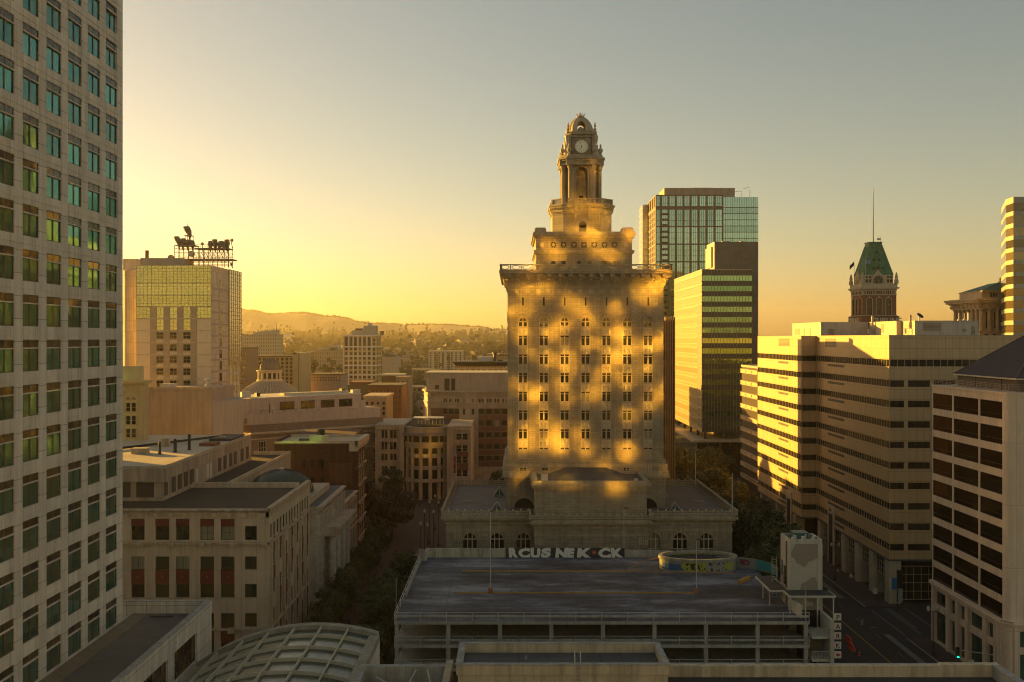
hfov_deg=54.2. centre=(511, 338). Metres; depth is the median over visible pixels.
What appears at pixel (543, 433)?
window
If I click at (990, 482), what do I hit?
window
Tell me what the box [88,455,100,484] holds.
window
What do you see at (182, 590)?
window
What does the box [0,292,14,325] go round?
window
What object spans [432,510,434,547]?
street lamp
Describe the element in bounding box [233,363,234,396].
side window
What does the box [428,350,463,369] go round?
striped apartment slab
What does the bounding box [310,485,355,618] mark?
porticoed block
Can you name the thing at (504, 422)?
window
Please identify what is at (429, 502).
street lamp
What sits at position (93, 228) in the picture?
window
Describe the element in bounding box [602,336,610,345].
window
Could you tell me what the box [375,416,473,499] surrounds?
colonnaded building
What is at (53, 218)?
window
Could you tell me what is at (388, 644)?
street tree
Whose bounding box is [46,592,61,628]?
window
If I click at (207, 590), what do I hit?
window
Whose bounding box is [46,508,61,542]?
window
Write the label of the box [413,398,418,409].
tree
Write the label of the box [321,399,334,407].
wide window
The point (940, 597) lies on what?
upper window
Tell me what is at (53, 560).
window
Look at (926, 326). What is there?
louvred door
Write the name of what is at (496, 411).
window
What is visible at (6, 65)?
window
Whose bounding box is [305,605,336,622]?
street tree
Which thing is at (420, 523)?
street lamp
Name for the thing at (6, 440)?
window
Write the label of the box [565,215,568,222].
blind window
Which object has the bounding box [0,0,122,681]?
office tower
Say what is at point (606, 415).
window
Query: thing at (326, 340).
woods
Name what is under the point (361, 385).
dark roofed warehouse
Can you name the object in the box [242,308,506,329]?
ridge woods
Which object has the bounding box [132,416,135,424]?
window
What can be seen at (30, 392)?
window
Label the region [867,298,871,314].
arched window
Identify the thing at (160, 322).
window
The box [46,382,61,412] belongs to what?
window
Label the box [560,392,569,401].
window
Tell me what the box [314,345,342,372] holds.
hazy office slab
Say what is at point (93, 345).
window
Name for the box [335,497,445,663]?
path
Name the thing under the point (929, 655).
kerb
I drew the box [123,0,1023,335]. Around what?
sky
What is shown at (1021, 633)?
upper window
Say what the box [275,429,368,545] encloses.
dark brick building
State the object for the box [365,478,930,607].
ground
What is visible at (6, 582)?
window
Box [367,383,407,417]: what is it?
red brick hotel
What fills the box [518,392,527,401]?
window
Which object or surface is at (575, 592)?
parking curb
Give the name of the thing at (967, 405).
window
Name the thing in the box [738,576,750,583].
ramp barrier
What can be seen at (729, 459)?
tree
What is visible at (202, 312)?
window
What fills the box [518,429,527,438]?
window
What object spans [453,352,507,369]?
black corniced building
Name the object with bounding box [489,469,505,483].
tree
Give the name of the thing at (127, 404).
window
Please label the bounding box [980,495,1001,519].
window
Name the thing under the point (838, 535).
arcade window
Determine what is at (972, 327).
louvred door
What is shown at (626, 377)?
window
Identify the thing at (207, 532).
window
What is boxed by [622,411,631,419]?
window
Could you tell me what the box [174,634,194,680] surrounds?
window
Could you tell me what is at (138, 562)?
window
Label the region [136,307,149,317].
window
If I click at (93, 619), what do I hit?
window
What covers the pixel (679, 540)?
arched window
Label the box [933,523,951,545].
window
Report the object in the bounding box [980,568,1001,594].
window
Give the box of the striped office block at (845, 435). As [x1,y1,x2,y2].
[757,321,1023,603]
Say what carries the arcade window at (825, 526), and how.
in the striped office block at (845, 435)
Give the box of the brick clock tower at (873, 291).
[848,188,901,321]
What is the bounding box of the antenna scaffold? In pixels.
[174,223,236,266]
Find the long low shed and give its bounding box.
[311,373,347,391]
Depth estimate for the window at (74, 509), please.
100.03 m
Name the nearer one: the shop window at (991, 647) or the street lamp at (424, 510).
the shop window at (991, 647)
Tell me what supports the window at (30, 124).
in the office tower at (61, 332)
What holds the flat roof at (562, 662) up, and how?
on the ground
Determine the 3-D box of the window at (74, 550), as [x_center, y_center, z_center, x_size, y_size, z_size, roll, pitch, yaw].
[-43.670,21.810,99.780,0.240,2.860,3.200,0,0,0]
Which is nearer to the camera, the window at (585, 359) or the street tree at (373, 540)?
the window at (585, 359)
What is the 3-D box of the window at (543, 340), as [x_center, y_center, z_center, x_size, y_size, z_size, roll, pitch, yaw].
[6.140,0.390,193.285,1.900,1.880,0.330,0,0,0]
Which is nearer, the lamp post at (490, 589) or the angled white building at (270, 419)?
the lamp post at (490, 589)
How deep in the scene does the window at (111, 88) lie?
108.84 m
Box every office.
[123,434,311,651]
[929,336,1023,681]
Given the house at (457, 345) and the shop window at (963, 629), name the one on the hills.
the house at (457, 345)
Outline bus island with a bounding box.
[822,581,925,662]
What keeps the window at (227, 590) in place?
in the red panel office
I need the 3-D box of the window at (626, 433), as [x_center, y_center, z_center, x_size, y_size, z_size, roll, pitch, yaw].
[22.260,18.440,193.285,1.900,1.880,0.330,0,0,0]
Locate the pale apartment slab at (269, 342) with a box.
[242,323,283,354]
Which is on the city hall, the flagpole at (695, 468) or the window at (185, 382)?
the flagpole at (695, 468)
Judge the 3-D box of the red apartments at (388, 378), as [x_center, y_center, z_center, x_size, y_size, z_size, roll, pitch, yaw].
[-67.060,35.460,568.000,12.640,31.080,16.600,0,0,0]
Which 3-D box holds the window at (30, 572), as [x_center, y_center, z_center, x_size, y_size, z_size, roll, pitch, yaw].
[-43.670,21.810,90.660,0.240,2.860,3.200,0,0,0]
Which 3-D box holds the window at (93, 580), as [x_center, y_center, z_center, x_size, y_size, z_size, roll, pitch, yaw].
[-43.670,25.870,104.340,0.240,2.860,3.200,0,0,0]
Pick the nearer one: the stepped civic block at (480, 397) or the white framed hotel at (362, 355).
the stepped civic block at (480, 397)
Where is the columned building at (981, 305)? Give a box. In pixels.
[944,278,1000,334]
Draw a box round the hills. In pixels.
[242,310,507,351]
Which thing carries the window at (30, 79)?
in the office tower at (61, 332)
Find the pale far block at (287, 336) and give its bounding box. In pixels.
[280,333,293,341]
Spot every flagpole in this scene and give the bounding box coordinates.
[453,453,456,485]
[695,451,695,485]
[732,473,732,512]
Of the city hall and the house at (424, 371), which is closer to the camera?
the city hall
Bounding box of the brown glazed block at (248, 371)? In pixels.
[240,347,258,391]
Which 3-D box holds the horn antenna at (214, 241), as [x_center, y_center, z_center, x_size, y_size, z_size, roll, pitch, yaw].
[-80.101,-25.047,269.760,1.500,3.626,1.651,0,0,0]
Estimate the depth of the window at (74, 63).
100.03 m
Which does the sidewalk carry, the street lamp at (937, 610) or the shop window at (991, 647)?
the street lamp at (937, 610)
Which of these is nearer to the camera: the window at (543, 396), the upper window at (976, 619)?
the upper window at (976, 619)
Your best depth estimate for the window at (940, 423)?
165.20 m
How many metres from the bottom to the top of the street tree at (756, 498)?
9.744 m
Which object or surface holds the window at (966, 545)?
in the office at (976, 581)
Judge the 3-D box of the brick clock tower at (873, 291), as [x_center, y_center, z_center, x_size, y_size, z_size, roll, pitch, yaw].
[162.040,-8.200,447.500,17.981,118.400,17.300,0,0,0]
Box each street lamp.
[419,521,421,548]
[423,509,425,548]
[426,522,428,547]
[428,500,430,543]
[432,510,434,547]
[437,500,439,545]
[830,543,839,579]
[927,606,939,654]
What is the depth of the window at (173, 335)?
259.89 m
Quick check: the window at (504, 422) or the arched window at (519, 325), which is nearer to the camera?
the arched window at (519, 325)
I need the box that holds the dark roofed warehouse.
[349,380,377,399]
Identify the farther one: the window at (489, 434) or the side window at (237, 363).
the window at (489, 434)
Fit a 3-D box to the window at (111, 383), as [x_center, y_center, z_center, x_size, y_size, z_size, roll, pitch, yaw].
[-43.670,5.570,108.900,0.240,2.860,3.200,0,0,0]
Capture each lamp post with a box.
[488,510,494,593]
[694,538,700,593]
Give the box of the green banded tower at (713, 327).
[674,269,751,477]
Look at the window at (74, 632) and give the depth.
100.03 m
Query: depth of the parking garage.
135.69 m
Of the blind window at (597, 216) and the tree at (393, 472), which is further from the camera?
the tree at (393, 472)
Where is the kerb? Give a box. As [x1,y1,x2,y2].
[822,574,938,662]
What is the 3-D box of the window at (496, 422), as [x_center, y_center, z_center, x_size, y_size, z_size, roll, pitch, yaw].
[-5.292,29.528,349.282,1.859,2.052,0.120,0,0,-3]
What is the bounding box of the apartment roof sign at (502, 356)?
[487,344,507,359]
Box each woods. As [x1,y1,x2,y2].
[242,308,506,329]
[242,322,507,398]
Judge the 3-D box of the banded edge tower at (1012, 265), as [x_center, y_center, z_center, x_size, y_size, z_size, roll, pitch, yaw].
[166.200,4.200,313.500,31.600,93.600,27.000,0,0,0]
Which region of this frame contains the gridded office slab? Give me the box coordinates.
[258,352,310,391]
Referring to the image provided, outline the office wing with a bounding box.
[39,600,212,681]
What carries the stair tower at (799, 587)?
on the garage sidewalk
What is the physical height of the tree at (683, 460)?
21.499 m
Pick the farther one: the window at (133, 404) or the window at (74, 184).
the window at (133, 404)
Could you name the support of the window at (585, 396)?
in the city hall
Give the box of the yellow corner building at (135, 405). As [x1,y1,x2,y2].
[123,366,152,439]
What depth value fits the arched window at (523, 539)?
184.47 m
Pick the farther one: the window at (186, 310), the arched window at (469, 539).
the window at (186, 310)
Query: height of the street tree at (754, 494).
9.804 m
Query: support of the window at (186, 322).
in the glass fronted hotel at (182, 321)
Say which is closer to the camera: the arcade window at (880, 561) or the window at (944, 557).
the window at (944, 557)
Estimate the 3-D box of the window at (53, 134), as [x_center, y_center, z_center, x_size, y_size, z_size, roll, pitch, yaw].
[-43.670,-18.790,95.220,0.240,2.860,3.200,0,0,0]
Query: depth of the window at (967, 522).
156.48 m
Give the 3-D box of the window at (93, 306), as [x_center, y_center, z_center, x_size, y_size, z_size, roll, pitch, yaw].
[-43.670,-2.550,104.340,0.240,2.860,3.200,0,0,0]
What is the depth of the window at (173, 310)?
259.95 m
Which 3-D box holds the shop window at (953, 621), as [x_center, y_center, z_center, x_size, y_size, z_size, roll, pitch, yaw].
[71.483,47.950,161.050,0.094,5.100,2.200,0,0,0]
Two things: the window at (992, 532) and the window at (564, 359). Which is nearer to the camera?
the window at (992, 532)
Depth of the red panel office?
149.90 m
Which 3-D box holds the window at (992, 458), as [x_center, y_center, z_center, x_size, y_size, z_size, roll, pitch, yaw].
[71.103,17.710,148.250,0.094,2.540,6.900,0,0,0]
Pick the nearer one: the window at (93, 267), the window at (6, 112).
the window at (6, 112)
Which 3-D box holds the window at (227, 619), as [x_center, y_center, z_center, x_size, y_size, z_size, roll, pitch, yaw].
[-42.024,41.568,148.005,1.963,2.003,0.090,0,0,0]
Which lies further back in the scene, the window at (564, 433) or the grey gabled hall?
the grey gabled hall
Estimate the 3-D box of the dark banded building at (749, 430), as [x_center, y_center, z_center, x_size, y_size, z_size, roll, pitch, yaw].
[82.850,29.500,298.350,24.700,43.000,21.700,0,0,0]
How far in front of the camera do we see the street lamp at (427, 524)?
212.93 m
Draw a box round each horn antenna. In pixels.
[174,236,180,247]
[180,238,185,249]
[183,226,191,238]
[185,239,191,250]
[212,239,217,251]
[217,241,223,251]
[224,239,229,251]
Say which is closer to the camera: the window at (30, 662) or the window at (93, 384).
the window at (30, 662)
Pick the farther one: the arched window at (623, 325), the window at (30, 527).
the arched window at (623, 325)
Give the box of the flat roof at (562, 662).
[452,642,1023,681]
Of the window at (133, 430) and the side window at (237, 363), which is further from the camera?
the side window at (237, 363)
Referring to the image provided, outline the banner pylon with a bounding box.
[892,570,902,601]
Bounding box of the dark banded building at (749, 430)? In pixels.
[740,365,759,497]
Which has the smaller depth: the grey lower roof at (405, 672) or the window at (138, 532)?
the grey lower roof at (405, 672)
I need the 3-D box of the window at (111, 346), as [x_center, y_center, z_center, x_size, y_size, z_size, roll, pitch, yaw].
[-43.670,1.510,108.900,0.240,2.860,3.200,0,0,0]
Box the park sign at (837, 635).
[834,613,840,662]
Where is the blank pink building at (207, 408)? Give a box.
[149,378,243,434]
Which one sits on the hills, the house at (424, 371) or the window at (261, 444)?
the house at (424, 371)
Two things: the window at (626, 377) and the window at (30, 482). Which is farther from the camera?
the window at (626, 377)
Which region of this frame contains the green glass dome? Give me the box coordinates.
[253,467,328,503]
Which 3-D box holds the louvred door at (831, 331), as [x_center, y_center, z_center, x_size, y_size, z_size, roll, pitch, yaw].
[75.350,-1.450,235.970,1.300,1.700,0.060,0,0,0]
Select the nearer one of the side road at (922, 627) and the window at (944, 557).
the window at (944, 557)
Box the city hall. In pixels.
[441,112,737,552]
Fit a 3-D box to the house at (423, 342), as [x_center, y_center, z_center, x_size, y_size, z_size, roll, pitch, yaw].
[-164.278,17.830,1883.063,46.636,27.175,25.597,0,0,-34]
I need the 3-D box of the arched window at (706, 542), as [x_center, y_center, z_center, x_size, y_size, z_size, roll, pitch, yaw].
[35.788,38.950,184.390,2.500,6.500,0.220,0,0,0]
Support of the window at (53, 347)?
in the office tower at (61, 332)
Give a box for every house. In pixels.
[285,343,310,348]
[381,348,400,352]
[401,354,410,358]
[402,359,418,363]
[404,368,445,379]
[411,341,430,345]
[413,385,425,393]
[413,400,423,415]
[443,344,469,348]
[456,339,468,343]
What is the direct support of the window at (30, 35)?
in the office tower at (61, 332)
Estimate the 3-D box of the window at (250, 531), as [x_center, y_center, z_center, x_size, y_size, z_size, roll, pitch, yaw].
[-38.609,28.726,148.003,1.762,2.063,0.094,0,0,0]
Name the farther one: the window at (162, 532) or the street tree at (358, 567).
the street tree at (358, 567)
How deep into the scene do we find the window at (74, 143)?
100.03 m
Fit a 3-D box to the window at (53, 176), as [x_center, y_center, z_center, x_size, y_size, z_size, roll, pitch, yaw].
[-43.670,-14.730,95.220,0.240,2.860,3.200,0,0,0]
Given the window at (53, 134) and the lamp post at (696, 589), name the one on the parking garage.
the lamp post at (696, 589)
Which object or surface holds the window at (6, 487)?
in the office tower at (61, 332)
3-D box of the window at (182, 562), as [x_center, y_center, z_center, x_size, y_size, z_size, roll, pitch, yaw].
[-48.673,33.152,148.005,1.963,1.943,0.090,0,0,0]
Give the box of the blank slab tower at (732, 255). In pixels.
[706,241,757,433]
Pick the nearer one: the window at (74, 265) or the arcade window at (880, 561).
the window at (74, 265)
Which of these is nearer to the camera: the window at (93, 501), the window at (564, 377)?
the window at (93, 501)
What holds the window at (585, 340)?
in the city hall
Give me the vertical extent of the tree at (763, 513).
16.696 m
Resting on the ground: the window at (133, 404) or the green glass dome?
the green glass dome
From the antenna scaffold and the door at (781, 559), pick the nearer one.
the door at (781, 559)
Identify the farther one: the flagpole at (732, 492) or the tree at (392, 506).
the tree at (392, 506)
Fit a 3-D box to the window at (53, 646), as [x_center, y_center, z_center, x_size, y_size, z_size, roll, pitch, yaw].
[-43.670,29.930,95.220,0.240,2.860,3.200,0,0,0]
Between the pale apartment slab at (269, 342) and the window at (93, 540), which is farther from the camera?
the pale apartment slab at (269, 342)
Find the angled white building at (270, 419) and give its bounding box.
[240,388,382,488]
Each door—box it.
[781,559,785,584]
[794,328,799,334]
[829,329,833,335]
[923,323,940,330]
[971,326,974,334]
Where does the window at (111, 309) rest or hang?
in the office tower at (61, 332)
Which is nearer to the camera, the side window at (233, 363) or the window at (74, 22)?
the window at (74, 22)
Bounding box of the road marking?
[839,604,930,656]
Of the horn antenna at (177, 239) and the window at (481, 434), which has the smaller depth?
the horn antenna at (177, 239)
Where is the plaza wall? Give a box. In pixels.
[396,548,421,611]
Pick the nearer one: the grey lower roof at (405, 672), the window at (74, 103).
the grey lower roof at (405, 672)
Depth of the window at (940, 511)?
165.20 m
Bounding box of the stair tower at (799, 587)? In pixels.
[755,530,835,662]
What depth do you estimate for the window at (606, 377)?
193.42 m
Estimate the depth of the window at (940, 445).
165.20 m
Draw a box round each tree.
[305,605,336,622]
[309,587,347,622]
[311,363,316,372]
[325,574,362,623]
[333,565,360,613]
[336,364,342,372]
[345,560,366,585]
[350,543,378,586]
[356,595,400,641]
[357,533,383,575]
[358,579,401,625]
[358,624,388,663]
[364,523,392,565]
[365,480,389,522]
[365,483,421,536]
[365,568,404,610]
[366,624,392,663]
[378,466,404,489]
[382,571,408,602]
[388,552,417,582]
[391,548,413,578]
[412,409,423,419]
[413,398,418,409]
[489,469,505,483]
[675,444,702,483]
[686,446,731,490]
[689,466,731,497]
[706,451,736,481]
[717,481,752,504]
[718,493,741,507]
[726,499,754,546]
[732,509,767,570]
[741,498,773,516]
[741,541,780,593]
[744,489,758,505]
[750,506,787,536]
[750,520,801,575]
[751,496,769,509]
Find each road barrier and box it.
[845,634,852,643]
[847,642,855,651]
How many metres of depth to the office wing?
104.32 m
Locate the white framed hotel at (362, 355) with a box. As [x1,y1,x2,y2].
[343,323,383,385]
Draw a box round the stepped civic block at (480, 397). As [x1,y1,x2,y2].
[422,370,507,483]
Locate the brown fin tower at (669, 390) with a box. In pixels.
[664,317,674,483]
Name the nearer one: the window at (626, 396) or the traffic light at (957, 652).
the traffic light at (957, 652)
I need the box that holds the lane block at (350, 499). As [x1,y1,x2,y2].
[343,490,358,556]
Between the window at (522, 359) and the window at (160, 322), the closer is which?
the window at (522, 359)
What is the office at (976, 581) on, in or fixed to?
on the ground
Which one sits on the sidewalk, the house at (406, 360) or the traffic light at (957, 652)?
the traffic light at (957, 652)
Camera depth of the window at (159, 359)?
259.89 m
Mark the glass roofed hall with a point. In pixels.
(318, 652)
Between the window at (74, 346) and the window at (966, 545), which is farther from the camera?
the window at (966, 545)
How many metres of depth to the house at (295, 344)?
1722.97 m
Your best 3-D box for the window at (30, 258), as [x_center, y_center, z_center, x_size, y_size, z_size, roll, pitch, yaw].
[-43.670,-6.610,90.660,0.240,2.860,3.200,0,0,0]
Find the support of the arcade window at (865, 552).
in the striped office block at (845, 435)
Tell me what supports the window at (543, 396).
in the city hall
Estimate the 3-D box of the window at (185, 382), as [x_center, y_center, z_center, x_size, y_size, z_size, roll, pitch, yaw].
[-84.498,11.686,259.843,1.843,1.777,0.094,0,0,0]
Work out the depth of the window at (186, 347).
259.89 m
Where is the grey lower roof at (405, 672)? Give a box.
[354,660,452,681]
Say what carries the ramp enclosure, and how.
on the parking garage
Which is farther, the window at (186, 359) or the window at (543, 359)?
the window at (186, 359)
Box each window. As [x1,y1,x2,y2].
[0,7,14,46]
[0,55,14,92]
[0,102,14,139]
[0,150,14,185]
[0,197,14,232]
[0,245,14,278]
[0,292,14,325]
[0,340,14,372]
[0,386,14,420]
[0,433,14,467]
[0,479,14,515]
[0,526,14,562]
[0,572,14,610]
[0,619,14,657]
[0,665,14,681]
[22,22,39,61]
[22,67,39,105]
[22,113,39,149]
[22,158,39,193]
[22,203,39,237]
[22,249,39,281]
[22,294,39,326]
[22,340,39,371]
[22,384,39,416]
[22,428,39,461]
[22,472,39,507]
[22,516,39,552]
[22,560,39,598]
[22,605,39,643]
[22,649,39,681]
[23,0,37,16]
[46,0,61,31]
[46,38,61,73]
[46,81,61,116]
[46,124,61,158]
[46,167,61,200]
[46,210,61,242]
[46,253,61,284]
[46,296,61,326]
[46,340,61,369]
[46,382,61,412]
[46,424,61,455]
[46,466,61,498]
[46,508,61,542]
[46,550,61,585]
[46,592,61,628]
[46,634,61,671]
[68,10,81,46]
[68,51,81,86]
[68,92,81,126]
[68,134,81,166]
[68,175,81,206]
[68,216,81,246]
[68,257,81,287]
[68,298,81,327]
[68,340,81,368]
[68,380,81,409]
[68,420,81,450]
[68,460,81,491]
[68,500,81,532]
[68,540,81,574]
[68,581,81,615]
[68,621,81,656]
[88,0,100,19]
[88,25,100,58]
[88,64,100,96]
[88,103,100,135]
[88,143,100,173]
[88,182,100,212]
[88,221,100,250]
[88,261,100,289]
[88,300,100,327]
[88,340,100,366]
[88,378,100,406]
[88,416,100,445]
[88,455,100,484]
[88,493,100,524]
[88,532,100,563]
[88,570,100,602]
[88,609,100,642]
[106,76,117,106]
[106,113,117,143]
[106,151,117,180]
[106,189,117,217]
[106,226,117,254]
[106,264,117,291]
[106,302,117,328]
[106,339,117,365]
[106,376,117,403]
[106,413,117,440]
[106,450,117,478]
[106,487,117,516]
[106,524,117,553]
[106,561,117,591]
[106,598,117,629]
[126,403,129,411]
[126,416,129,424]
[126,429,129,437]
[132,403,135,411]
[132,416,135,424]
[132,429,135,437]
[132,526,144,539]
[132,556,144,568]
[132,584,144,596]
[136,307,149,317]
[144,661,165,681]
[156,332,162,338]
[156,344,162,350]
[156,356,162,362]
[156,368,162,374]
[156,380,162,386]
[156,526,168,539]
[156,556,168,568]
[156,584,168,596]
[157,307,163,317]
[157,319,163,329]
[170,307,176,317]
[170,319,176,329]
[170,332,176,338]
[170,344,176,350]
[170,356,176,362]
[170,368,176,374]
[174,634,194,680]
[176,526,188,539]
[176,556,188,568]
[176,584,188,596]
[183,307,190,317]
[183,319,190,329]
[183,332,189,338]
[183,344,189,350]
[183,356,189,362]
[183,368,189,374]
[183,380,189,384]
[197,307,210,317]
[201,526,213,539]
[201,556,213,568]
[201,584,213,596]
[221,526,234,539]
[221,556,234,568]
[221,584,234,596]
[221,613,234,625]
[229,363,231,384]
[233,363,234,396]
[237,363,238,396]
[245,526,256,539]
[245,556,256,568]
[245,584,256,596]
[245,613,256,625]
[258,441,265,450]
[271,400,365,411]
[280,401,293,409]
[301,400,314,408]
[302,459,305,467]
[310,459,313,467]
[320,459,323,467]
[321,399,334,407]
[339,398,351,406]
[463,533,476,547]
[479,409,483,414]
[479,420,483,425]
[479,432,483,437]
[487,409,491,414]
[487,420,491,425]
[487,432,491,437]
[491,533,503,547]
[494,409,499,414]
[494,420,498,425]
[494,432,498,437]
[502,409,506,414]
[502,420,506,425]
[502,432,506,437]
[514,498,533,507]
[517,533,529,547]
[518,322,527,326]
[518,336,527,345]
[518,355,527,363]
[518,373,527,382]
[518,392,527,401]
[518,411,527,419]
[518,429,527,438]
[539,336,548,345]
[539,355,548,363]
[539,373,548,382]
[539,392,548,401]
[539,411,548,419]
[539,429,548,438]
[560,336,569,345]
[560,355,569,363]
[560,373,569,382]
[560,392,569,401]
[560,411,569,419]
[560,429,569,438]
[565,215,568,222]
[581,336,589,345]
[581,355,589,363]
[581,373,589,382]
[581,392,589,401]
[581,411,589,419]
[581,429,589,438]
[596,215,599,222]
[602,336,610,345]
[602,355,610,363]
[602,373,610,382]
[602,392,610,401]
[602,411,610,419]
[602,429,610,438]
[622,322,631,326]
[622,336,631,345]
[622,355,631,363]
[622,373,631,382]
[622,392,631,401]
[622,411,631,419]
[622,429,631,438]
[643,322,652,326]
[643,336,652,345]
[643,355,652,363]
[643,373,652,382]
[643,392,652,401]
[643,411,652,419]
[643,429,652,438]
[647,498,656,507]
[648,533,659,549]
[673,533,686,550]
[700,533,712,550]
[824,523,827,538]
[836,530,840,546]
[848,538,854,555]
[862,546,868,564]
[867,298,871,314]
[877,298,880,314]
[877,555,884,574]
[886,298,890,314]
[901,566,931,599]
[933,393,951,410]
[933,415,951,433]
[933,436,951,455]
[933,458,951,478]
[933,480,951,500]
[933,501,951,523]
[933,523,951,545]
[933,545,951,568]
[933,566,951,589]
[937,591,944,607]
[937,612,944,643]
[953,621,954,651]
[954,396,977,414]
[954,418,977,438]
[954,441,977,462]
[954,464,977,486]
[954,487,977,510]
[954,509,977,534]
[954,532,977,558]
[954,555,977,582]
[954,578,977,603]
[962,606,964,619]
[962,627,964,658]
[972,612,981,630]
[972,633,981,661]
[980,399,1001,418]
[980,423,1001,443]
[980,447,1001,468]
[980,471,1001,494]
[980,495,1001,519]
[980,519,1001,544]
[980,544,1001,569]
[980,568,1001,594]
[980,592,1001,617]
[990,622,992,636]
[990,645,992,661]
[1020,632,1023,646]
[1020,655,1023,679]
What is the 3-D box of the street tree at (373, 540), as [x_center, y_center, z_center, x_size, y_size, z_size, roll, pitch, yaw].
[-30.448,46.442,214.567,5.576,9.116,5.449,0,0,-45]
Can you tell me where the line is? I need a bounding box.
[822,604,890,662]
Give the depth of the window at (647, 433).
193.32 m
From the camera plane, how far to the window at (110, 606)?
108.84 m
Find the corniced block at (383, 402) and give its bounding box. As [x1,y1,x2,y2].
[363,393,393,418]
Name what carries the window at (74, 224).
in the office tower at (61, 332)
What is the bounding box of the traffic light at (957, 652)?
[955,646,996,679]
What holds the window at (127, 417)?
in the yellow corner building at (135, 405)
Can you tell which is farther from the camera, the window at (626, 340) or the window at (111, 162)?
the window at (626, 340)
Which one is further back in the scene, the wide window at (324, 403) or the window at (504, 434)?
the window at (504, 434)
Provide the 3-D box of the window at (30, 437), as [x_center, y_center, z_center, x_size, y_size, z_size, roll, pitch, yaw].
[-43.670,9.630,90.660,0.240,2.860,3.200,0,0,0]
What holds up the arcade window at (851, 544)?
in the striped office block at (845, 435)
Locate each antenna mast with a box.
[867,316,874,334]
[904,315,911,334]
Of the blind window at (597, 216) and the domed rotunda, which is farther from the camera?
the domed rotunda
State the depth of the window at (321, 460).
234.91 m
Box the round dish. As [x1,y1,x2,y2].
[188,251,194,261]
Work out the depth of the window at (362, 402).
330.71 m
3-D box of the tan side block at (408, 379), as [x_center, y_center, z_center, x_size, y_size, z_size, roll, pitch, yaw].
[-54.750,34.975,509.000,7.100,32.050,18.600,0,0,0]
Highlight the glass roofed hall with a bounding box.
[180,622,379,681]
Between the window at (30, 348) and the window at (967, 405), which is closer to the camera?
the window at (30, 348)
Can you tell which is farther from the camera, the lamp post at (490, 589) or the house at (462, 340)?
the house at (462, 340)
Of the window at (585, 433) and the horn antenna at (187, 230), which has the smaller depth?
the window at (585, 433)
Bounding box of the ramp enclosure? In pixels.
[630,550,777,576]
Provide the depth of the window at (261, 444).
302.14 m
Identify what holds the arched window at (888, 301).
in the brick clock tower at (873, 291)
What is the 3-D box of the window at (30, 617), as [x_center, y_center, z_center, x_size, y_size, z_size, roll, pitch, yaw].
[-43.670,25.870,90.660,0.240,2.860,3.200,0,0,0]
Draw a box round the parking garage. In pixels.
[394,548,809,676]
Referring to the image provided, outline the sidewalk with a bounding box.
[822,555,962,661]
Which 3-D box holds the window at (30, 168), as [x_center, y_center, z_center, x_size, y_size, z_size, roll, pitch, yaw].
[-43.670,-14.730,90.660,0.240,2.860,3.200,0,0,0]
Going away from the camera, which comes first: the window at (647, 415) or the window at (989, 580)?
the window at (989, 580)
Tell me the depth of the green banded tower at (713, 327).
370.06 m
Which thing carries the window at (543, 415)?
in the city hall
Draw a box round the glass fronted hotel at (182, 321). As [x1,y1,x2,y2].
[123,250,241,396]
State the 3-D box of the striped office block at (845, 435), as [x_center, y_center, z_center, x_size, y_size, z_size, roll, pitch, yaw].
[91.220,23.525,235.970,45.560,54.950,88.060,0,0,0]
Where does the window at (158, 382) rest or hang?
in the glass fronted hotel at (182, 321)
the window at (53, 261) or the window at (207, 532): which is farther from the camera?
the window at (207, 532)
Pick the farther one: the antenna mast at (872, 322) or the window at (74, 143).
the antenna mast at (872, 322)
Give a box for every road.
[676,470,936,662]
[866,608,930,637]
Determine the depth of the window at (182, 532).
148.01 m
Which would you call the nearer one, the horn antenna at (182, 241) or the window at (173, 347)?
the window at (173, 347)
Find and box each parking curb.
[453,592,694,593]
[461,571,632,571]
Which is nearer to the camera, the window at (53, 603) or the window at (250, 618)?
the window at (53, 603)
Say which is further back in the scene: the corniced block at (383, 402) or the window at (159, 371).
the corniced block at (383, 402)
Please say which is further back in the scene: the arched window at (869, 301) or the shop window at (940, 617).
the arched window at (869, 301)
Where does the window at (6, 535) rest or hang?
in the office tower at (61, 332)
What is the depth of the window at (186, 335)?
259.89 m
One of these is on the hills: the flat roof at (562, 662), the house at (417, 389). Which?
the house at (417, 389)
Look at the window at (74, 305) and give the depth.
100.03 m
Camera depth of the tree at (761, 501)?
223.24 m
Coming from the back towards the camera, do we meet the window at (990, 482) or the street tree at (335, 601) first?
the street tree at (335, 601)
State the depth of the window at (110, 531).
108.87 m
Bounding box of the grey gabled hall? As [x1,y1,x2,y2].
[382,352,400,373]
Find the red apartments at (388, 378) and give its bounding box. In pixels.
[381,373,406,382]
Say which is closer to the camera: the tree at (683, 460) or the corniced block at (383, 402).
the tree at (683, 460)
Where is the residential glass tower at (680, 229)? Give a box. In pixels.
[639,187,757,423]
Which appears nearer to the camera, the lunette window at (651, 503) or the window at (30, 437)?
the window at (30, 437)
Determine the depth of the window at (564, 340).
193.42 m
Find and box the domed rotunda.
[241,358,298,393]
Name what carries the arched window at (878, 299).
in the brick clock tower at (873, 291)
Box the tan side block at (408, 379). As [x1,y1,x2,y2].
[395,375,412,417]
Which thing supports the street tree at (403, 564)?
on the lawn
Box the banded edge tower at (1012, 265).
[1001,197,1023,334]
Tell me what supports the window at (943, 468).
in the office at (976, 581)
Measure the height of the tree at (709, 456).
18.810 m
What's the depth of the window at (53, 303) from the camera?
95.45 m

